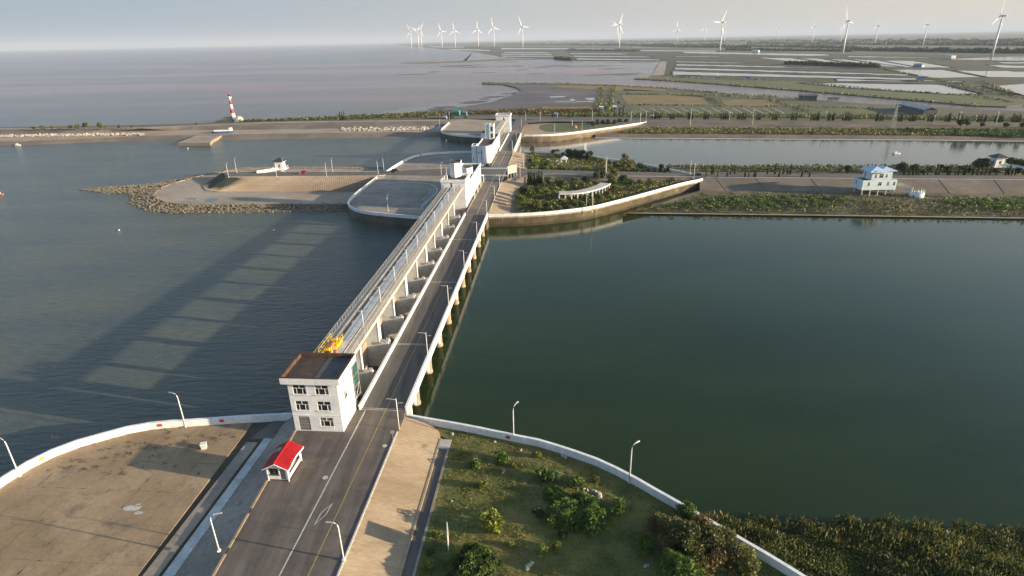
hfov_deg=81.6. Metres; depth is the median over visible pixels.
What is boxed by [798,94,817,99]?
shed
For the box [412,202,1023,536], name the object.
reservoir water
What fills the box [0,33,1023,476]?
sea
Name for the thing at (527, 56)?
pond
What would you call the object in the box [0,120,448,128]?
dike top
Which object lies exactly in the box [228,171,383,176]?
kerb
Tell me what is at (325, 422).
window
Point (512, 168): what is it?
billboard
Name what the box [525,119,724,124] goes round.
road
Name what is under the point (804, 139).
waterline kerb
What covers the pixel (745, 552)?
scrub tree
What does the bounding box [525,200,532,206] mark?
garden tree
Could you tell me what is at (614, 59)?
pond
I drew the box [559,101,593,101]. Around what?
field pool
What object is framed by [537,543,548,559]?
bush
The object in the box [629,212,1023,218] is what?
waterline kerb
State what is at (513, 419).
street lamp
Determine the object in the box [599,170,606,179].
garden tree
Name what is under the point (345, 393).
window
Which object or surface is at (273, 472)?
window
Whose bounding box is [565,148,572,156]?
round tree
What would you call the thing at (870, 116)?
dike scrub
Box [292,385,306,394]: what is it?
window
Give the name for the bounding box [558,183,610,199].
pergola
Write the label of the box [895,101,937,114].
shed
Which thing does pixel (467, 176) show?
control house
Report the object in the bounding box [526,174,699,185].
garden bank
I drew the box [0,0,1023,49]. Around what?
sky
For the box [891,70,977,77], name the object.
pond
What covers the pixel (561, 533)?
bush
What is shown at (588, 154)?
round tree
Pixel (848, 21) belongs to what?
wind turbine
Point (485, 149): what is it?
building
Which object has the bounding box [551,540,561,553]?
bush
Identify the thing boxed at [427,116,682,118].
dike road
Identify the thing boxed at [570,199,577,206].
garden tree
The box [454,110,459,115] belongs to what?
shed
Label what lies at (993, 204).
foreshore scrub
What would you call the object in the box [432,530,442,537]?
bush
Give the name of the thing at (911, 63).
pond
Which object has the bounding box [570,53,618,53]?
pond
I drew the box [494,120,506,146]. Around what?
sluice
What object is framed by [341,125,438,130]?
loose stones
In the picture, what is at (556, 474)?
palm
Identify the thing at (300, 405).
window
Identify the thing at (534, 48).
pond
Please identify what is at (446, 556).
bush
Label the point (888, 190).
slope rib
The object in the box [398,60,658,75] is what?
mud bank
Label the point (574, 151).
round tree
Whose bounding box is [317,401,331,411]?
window
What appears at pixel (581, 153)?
round tree
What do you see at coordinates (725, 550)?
scrub tree
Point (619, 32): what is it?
wind turbine
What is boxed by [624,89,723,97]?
field
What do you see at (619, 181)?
undergrowth
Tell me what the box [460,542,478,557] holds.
leafy clump
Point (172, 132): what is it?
dike beach
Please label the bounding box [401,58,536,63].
grass spit
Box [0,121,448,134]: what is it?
dike revetment
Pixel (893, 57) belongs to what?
pond
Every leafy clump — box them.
[444,544,503,575]
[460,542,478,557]
[542,484,569,504]
[545,491,605,532]
[578,504,606,529]
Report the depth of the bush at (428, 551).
76.96 m
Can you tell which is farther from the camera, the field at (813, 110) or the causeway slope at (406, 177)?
the field at (813, 110)
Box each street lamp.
[0,437,21,476]
[168,392,186,426]
[210,512,221,552]
[325,521,345,560]
[512,401,518,441]
[627,440,639,483]
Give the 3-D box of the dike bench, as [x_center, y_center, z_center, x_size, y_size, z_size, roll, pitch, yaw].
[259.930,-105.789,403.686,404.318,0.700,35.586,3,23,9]
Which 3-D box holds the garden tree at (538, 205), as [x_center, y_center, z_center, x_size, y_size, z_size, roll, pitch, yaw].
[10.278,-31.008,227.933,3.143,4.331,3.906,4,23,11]
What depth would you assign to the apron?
87.39 m
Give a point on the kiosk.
(283, 461)
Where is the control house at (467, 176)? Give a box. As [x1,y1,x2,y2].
[440,159,483,209]
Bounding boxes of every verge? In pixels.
[514,174,1014,181]
[666,166,1023,175]
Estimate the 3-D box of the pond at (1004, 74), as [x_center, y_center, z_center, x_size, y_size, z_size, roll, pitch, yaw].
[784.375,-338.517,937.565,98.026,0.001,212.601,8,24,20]
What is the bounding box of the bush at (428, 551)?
[425,547,435,556]
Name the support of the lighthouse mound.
on the sea shore
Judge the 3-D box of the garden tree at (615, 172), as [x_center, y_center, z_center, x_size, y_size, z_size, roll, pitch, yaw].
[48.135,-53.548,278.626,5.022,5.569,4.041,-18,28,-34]
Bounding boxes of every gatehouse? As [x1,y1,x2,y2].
[278,352,356,431]
[495,113,511,133]
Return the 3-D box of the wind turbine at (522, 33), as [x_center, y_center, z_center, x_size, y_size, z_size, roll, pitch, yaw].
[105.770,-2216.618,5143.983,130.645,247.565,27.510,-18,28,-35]
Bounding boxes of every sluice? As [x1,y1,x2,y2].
[314,184,462,395]
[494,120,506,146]
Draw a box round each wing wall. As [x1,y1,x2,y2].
[347,176,422,227]
[385,151,471,171]
[440,122,480,142]
[488,178,702,226]
[524,122,644,141]
[524,150,690,173]
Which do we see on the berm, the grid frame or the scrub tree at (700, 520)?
the grid frame
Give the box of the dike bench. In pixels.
[595,127,1023,136]
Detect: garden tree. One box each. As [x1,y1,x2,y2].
[518,186,526,193]
[518,196,525,205]
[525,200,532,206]
[526,189,535,197]
[535,185,543,195]
[535,202,541,211]
[544,176,550,183]
[544,201,551,210]
[555,177,561,184]
[558,198,565,205]
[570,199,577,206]
[571,177,579,183]
[582,175,588,180]
[593,172,600,180]
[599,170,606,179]
[606,173,614,182]
[610,168,618,175]
[611,184,619,190]
[613,160,623,167]
[619,175,626,180]
[625,159,634,170]
[844,165,852,173]
[895,161,908,173]
[911,163,919,171]
[957,119,965,126]
[965,117,972,126]
[972,158,983,170]
[977,157,991,167]
[1006,157,1019,164]
[1014,167,1022,173]
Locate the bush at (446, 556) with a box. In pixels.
[439,552,451,563]
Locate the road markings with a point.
(492, 180)
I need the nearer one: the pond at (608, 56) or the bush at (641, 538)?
the bush at (641, 538)
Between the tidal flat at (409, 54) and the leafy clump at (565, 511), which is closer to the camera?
the leafy clump at (565, 511)
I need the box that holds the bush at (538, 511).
[532,506,544,517]
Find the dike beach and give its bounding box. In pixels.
[0,127,441,140]
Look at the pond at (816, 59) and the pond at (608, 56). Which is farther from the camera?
the pond at (608, 56)
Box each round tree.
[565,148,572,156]
[572,149,577,157]
[577,149,586,157]
[584,150,592,158]
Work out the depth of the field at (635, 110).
554.75 m
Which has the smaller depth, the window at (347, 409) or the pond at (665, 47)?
the window at (347, 409)
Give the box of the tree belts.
[427,38,1023,67]
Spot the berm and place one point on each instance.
(221, 180)
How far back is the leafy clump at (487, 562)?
73.51 m
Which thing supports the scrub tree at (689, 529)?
on the lawn at (632, 519)
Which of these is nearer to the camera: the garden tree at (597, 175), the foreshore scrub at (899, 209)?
the foreshore scrub at (899, 209)
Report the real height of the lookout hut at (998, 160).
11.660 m
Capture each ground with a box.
[138,422,446,575]
[432,83,1023,122]
[487,153,699,228]
[521,119,636,141]
[739,529,1019,575]
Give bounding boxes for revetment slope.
[488,176,525,215]
[509,152,526,168]
[700,177,1023,193]
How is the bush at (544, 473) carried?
on the lawn at (632, 519)
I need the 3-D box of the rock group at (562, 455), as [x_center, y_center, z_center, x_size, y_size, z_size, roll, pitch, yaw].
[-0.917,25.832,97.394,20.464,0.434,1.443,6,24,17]
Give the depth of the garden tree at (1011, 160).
278.05 m
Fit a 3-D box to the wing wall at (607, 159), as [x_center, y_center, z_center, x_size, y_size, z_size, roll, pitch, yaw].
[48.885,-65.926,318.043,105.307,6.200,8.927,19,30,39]
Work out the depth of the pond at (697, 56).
2008.51 m
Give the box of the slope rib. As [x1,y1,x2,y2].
[715,177,1005,193]
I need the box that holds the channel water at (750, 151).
[516,136,1023,167]
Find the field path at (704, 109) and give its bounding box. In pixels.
[631,106,782,113]
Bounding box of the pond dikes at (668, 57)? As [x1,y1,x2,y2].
[449,46,1023,96]
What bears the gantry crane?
on the sluice at (366, 344)
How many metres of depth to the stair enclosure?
105.90 m
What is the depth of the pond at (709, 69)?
1107.96 m
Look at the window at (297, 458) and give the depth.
90.08 m
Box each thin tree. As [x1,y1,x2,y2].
[528,146,534,156]
[620,153,628,166]
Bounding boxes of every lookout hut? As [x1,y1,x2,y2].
[257,158,288,172]
[988,153,1023,170]
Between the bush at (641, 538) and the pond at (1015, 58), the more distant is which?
the pond at (1015, 58)
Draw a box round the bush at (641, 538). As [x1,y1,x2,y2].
[633,529,652,546]
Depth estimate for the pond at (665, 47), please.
3791.06 m
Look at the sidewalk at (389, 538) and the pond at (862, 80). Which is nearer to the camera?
the sidewalk at (389, 538)
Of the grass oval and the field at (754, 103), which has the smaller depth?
the grass oval
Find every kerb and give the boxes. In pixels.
[153,168,364,205]
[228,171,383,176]
[595,137,1023,141]
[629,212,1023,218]
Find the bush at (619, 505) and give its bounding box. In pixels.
[610,497,627,515]
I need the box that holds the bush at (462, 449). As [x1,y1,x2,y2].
[459,446,465,454]
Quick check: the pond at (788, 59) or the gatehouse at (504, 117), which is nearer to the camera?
the gatehouse at (504, 117)
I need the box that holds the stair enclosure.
[351,356,361,409]
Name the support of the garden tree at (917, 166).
on the verge at (836, 173)
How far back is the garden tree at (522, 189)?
250.19 m
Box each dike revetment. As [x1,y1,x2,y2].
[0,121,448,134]
[0,131,440,145]
[595,122,1023,129]
[595,134,1023,139]
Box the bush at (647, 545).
[636,539,654,555]
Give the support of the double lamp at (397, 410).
on the sidewalk at (389, 538)
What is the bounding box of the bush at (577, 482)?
[566,476,584,489]
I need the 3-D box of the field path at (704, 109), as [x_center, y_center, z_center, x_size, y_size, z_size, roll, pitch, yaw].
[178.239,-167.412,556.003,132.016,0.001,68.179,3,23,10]
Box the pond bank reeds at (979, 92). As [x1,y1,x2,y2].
[800,82,1021,94]
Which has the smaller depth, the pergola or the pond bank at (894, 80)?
the pergola
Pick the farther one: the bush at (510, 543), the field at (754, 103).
the field at (754, 103)
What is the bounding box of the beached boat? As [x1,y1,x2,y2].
[212,127,233,133]
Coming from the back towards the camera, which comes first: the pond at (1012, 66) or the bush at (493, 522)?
the pond at (1012, 66)
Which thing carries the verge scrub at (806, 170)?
on the verge at (836, 173)
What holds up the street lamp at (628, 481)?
on the lawn at (632, 519)
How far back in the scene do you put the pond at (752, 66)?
1307.96 m
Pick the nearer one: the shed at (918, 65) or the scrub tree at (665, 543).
the scrub tree at (665, 543)
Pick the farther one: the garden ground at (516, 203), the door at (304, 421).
the garden ground at (516, 203)
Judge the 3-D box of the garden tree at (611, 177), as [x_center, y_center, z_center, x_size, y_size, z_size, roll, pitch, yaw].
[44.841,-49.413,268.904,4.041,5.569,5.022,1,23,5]
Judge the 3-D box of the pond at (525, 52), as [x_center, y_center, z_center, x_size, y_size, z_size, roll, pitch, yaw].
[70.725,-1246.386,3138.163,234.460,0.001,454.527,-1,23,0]
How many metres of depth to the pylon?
412.62 m
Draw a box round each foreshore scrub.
[644,192,1023,215]
[933,195,1023,210]
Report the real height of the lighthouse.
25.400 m
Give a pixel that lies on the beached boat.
(229, 130)
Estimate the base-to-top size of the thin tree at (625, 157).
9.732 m
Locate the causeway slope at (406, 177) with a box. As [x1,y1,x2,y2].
[377,175,482,179]
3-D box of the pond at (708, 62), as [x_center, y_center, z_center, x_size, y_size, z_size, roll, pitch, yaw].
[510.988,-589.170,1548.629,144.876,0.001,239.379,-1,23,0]
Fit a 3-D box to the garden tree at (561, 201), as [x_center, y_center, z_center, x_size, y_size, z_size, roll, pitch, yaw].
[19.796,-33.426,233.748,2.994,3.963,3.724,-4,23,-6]
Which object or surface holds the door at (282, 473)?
in the kiosk
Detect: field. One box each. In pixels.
[542,107,589,110]
[555,85,665,90]
[621,95,708,104]
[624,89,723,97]
[631,106,749,113]
[721,99,788,106]
[799,107,876,113]
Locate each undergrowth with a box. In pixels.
[517,178,685,212]
[517,182,610,211]
[527,153,672,171]
[611,177,630,185]
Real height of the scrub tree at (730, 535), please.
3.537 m
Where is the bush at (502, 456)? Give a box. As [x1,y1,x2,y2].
[494,449,509,464]
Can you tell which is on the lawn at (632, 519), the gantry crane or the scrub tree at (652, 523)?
the scrub tree at (652, 523)
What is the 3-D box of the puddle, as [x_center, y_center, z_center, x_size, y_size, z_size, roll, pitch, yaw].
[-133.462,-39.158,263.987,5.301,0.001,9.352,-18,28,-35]
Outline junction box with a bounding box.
[200,441,206,449]
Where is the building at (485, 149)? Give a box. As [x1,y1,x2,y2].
[471,123,499,166]
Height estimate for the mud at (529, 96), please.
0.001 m
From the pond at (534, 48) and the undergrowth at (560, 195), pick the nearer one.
the undergrowth at (560, 195)
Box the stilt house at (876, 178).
[852,165,925,197]
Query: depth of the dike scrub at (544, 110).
558.48 m
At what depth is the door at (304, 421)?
99.20 m
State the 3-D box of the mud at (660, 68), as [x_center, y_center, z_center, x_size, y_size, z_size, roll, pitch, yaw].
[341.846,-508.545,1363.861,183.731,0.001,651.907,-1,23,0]
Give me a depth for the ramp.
424.86 m
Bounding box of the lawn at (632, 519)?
[415,425,786,575]
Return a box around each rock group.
[451,432,566,458]
[525,561,533,570]
[582,488,601,498]
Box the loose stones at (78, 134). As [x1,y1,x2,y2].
[0,132,143,136]
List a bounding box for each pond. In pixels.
[449,49,489,50]
[501,48,568,48]
[501,54,551,54]
[501,56,553,56]
[504,52,547,52]
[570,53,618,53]
[574,56,642,56]
[577,58,658,59]
[632,47,698,47]
[641,50,704,50]
[672,71,916,79]
[675,56,719,56]
[675,67,908,75]
[677,61,733,62]
[677,64,876,69]
[683,52,827,55]
[765,58,807,61]
[802,58,836,61]
[806,83,976,93]
[832,59,896,66]
[837,79,915,81]
[848,56,928,57]
[853,59,910,66]
[888,61,949,67]
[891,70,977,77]
[953,56,1023,60]
[956,70,1023,77]
[988,84,1023,94]
[990,65,1023,67]
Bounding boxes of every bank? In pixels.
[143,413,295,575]
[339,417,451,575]
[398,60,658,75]
[427,46,1023,95]
[517,167,665,172]
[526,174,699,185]
[636,76,1023,105]
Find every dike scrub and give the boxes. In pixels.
[238,110,444,121]
[451,107,597,113]
[526,111,1023,120]
[621,126,1022,135]
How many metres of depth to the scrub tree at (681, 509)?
81.28 m
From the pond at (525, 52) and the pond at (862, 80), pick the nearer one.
the pond at (862, 80)
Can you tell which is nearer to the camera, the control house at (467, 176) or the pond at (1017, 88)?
the control house at (467, 176)
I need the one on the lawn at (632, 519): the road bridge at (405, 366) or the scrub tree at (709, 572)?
the scrub tree at (709, 572)
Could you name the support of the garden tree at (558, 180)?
on the garden ground at (516, 203)
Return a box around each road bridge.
[358,212,487,414]
[499,133,520,151]
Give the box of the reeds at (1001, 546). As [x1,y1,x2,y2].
[706,510,1023,575]
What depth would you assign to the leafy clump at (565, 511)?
82.24 m
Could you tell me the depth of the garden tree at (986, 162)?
275.78 m
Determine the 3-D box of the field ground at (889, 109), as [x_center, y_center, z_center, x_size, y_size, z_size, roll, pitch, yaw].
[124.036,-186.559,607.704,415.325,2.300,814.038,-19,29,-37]
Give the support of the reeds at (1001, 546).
on the reed bank ground at (869, 554)
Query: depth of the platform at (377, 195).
257.24 m
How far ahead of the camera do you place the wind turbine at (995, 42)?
1536.80 m
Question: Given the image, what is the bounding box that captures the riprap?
[81,166,382,213]
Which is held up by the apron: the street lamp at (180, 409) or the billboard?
the street lamp at (180, 409)
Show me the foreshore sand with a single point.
(178, 192)
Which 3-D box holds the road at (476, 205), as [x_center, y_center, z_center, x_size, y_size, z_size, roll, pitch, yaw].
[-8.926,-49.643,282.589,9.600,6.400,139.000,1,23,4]
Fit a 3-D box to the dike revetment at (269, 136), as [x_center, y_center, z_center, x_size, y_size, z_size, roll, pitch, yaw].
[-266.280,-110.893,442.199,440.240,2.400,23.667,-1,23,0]
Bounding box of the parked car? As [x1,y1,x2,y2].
[388,168,397,172]
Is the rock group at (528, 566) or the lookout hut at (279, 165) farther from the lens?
the lookout hut at (279, 165)
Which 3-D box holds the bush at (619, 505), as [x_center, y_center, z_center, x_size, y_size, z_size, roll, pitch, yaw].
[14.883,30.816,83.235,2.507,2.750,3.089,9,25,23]
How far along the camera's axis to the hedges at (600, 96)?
677.49 m
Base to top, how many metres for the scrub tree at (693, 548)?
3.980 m
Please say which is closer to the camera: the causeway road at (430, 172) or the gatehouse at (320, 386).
the gatehouse at (320, 386)
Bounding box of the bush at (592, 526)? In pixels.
[583,514,607,536]
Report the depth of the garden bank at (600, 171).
291.54 m
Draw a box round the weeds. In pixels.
[48,428,236,474]
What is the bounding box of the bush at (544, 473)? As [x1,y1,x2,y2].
[534,466,552,481]
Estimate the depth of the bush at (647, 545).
76.36 m
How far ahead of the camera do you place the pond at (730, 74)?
1001.58 m
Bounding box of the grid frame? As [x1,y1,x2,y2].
[202,171,376,191]
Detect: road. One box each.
[211,410,406,575]
[228,168,487,175]
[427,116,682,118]
[460,151,513,229]
[508,119,527,140]
[514,168,1023,180]
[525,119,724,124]
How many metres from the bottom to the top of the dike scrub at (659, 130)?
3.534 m
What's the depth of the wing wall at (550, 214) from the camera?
229.89 m
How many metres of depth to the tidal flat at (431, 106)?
652.36 m
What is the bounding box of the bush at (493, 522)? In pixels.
[478,507,504,534]
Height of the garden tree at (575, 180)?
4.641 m
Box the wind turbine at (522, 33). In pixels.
[518,19,524,46]
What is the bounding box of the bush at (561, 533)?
[557,529,567,538]
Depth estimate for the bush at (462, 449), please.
95.76 m
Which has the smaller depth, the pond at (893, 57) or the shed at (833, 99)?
the shed at (833, 99)
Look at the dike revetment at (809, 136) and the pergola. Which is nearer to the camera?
the pergola
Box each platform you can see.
[348,153,488,228]
[441,119,515,142]
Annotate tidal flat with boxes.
[182,47,505,66]
[366,91,519,114]
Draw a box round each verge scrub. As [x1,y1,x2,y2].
[665,163,1014,170]
[677,167,1021,172]
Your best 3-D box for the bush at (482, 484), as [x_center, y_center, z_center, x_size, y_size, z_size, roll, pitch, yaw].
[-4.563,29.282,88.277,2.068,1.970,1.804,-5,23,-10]
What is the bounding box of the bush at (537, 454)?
[531,451,541,457]
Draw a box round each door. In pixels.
[279,469,285,478]
[298,416,310,429]
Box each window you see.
[268,468,279,475]
[289,454,300,473]
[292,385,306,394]
[295,401,308,410]
[314,386,329,395]
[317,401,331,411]
[320,417,334,427]
[344,389,347,401]
[346,405,350,418]
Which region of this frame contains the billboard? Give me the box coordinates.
[508,164,516,173]
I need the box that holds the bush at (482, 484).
[474,479,487,488]
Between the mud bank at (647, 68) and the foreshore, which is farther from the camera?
the mud bank at (647, 68)
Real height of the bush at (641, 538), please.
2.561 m
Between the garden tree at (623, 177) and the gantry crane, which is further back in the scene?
the garden tree at (623, 177)
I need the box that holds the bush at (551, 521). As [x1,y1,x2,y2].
[546,514,559,527]
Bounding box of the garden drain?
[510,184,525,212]
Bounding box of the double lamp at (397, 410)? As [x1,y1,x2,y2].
[386,398,402,428]
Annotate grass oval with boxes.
[540,122,619,131]
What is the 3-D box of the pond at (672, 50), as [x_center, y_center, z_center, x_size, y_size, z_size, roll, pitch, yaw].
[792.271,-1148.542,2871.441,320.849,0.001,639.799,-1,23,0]
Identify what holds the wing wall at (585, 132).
on the garden ground at (531, 128)
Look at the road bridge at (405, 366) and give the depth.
134.26 m
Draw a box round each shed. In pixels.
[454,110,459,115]
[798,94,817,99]
[827,97,838,100]
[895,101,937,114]
[913,63,924,66]
[946,54,955,58]
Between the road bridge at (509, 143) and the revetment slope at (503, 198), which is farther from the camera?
the road bridge at (509, 143)
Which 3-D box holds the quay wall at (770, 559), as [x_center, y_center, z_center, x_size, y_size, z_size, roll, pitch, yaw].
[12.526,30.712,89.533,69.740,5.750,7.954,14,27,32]
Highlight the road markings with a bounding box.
[466,152,513,214]
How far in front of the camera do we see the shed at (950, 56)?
1495.65 m
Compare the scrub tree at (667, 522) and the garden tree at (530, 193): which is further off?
the garden tree at (530, 193)
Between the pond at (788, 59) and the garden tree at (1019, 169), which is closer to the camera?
the garden tree at (1019, 169)
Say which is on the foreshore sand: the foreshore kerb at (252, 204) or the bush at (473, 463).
the foreshore kerb at (252, 204)
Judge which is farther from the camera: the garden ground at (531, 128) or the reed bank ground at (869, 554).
the garden ground at (531, 128)
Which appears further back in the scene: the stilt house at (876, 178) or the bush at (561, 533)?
the stilt house at (876, 178)
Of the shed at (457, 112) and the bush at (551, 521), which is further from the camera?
the shed at (457, 112)
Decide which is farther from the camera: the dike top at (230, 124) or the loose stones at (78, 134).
the dike top at (230, 124)
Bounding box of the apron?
[0,422,252,575]
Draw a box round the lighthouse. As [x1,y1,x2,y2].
[227,92,235,120]
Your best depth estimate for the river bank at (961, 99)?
699.72 m
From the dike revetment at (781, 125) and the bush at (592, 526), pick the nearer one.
the bush at (592, 526)
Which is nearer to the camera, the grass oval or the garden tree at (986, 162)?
the garden tree at (986, 162)
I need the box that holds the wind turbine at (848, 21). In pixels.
[841,20,851,52]
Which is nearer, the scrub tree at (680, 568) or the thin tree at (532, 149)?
the scrub tree at (680, 568)
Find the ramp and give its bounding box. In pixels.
[178,135,221,145]
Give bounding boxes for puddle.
[205,198,217,201]
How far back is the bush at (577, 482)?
87.59 m
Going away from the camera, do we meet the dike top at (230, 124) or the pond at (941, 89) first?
the dike top at (230, 124)
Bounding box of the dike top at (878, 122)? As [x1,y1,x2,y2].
[599,120,1019,125]
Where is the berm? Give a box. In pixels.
[204,173,374,190]
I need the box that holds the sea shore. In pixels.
[0,109,448,127]
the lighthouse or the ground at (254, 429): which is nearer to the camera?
the ground at (254, 429)
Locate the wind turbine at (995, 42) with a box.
[990,1,1006,56]
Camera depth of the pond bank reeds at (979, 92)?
704.92 m
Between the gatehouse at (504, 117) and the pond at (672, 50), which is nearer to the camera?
the gatehouse at (504, 117)
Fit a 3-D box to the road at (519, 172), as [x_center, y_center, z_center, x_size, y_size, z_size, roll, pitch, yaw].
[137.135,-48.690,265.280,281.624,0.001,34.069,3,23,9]
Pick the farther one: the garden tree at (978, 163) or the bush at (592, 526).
the garden tree at (978, 163)
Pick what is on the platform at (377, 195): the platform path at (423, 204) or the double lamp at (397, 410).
the platform path at (423, 204)
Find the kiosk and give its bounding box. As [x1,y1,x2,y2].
[262,439,303,481]
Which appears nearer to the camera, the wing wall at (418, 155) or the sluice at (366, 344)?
the sluice at (366, 344)
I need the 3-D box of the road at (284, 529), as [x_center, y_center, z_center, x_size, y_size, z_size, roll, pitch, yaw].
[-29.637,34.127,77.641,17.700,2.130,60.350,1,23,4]
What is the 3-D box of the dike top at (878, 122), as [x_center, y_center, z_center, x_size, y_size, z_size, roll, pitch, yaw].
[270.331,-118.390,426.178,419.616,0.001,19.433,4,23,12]
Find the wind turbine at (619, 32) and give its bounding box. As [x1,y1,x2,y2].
[616,15,622,47]
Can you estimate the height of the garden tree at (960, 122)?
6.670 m
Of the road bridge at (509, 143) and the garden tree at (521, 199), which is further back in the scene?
the road bridge at (509, 143)
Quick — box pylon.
[891,103,901,127]
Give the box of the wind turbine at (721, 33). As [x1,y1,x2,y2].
[718,11,726,50]
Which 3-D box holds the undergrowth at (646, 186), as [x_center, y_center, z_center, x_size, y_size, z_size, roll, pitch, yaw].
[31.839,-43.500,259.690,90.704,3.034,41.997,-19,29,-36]
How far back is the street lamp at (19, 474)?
91.59 m
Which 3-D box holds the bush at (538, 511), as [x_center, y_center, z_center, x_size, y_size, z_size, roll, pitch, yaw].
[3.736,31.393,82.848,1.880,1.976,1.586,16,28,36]
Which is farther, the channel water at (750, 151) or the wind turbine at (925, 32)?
the wind turbine at (925, 32)
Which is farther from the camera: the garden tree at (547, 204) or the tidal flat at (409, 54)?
the tidal flat at (409, 54)
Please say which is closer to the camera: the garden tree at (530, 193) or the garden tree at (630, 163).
the garden tree at (530, 193)
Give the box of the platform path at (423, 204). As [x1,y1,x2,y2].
[381,182,437,208]
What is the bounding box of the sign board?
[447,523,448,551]
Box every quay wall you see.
[0,412,292,487]
[407,414,805,575]
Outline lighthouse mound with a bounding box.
[216,116,242,121]
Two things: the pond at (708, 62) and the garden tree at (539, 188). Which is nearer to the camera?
the garden tree at (539, 188)
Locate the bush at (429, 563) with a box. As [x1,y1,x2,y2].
[420,559,434,569]
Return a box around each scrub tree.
[646,515,660,532]
[653,512,664,521]
[654,514,685,539]
[657,533,678,553]
[659,547,688,575]
[667,519,702,555]
[667,552,707,575]
[676,499,696,519]
[679,536,707,571]
[688,512,713,535]
[691,522,724,559]
[693,552,718,575]
[706,537,738,569]
[719,524,737,552]
[730,541,761,575]
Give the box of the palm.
[549,470,563,481]
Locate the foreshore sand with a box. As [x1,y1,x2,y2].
[155,168,383,206]
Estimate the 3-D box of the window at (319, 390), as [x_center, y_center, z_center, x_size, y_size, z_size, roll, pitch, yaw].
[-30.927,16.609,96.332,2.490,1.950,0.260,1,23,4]
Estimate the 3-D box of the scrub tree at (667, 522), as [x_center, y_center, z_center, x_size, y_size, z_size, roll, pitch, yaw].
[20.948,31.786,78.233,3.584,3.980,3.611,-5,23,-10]
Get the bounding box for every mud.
[453,85,598,111]
[653,61,665,74]
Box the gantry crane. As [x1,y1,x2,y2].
[318,333,342,352]
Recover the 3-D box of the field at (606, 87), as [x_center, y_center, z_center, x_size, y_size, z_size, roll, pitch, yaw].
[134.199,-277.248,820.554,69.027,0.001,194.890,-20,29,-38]
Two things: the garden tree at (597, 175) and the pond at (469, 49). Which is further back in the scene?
the pond at (469, 49)
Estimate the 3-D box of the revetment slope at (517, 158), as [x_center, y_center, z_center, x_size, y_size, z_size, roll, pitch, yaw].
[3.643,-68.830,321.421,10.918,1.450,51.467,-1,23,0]
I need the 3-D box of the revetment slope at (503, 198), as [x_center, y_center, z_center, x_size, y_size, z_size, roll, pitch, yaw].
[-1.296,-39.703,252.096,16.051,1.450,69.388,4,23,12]
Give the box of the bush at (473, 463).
[468,456,481,469]
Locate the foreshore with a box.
[623,191,1023,217]
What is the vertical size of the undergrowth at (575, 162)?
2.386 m
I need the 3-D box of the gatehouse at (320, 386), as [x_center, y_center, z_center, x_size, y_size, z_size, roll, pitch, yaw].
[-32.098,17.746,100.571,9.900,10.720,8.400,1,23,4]
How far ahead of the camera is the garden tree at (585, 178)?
269.75 m
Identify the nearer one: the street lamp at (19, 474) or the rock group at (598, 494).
the rock group at (598, 494)
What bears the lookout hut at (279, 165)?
on the foreshore sand
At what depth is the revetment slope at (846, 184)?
260.21 m
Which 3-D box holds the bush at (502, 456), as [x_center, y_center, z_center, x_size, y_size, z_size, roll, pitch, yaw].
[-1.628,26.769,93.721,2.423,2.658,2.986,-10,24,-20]
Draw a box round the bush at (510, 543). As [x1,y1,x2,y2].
[505,541,514,546]
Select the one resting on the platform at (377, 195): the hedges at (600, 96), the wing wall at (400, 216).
the wing wall at (400, 216)
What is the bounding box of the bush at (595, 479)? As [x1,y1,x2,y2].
[591,475,599,483]
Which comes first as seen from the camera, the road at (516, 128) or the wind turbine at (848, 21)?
the road at (516, 128)
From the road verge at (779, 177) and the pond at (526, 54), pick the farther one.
the pond at (526, 54)
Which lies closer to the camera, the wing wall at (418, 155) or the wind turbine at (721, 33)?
the wing wall at (418, 155)
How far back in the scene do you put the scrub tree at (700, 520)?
79.15 m
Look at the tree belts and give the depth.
3101.99 m
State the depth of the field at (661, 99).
646.20 m
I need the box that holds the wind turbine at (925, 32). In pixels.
[922,17,929,44]
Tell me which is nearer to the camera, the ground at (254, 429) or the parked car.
the ground at (254, 429)
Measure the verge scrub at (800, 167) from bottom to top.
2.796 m
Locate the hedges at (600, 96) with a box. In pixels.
[482,67,1023,113]
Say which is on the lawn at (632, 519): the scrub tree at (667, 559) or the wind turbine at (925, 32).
the scrub tree at (667, 559)
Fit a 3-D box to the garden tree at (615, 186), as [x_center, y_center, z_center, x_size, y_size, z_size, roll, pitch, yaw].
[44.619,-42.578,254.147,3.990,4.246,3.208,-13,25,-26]

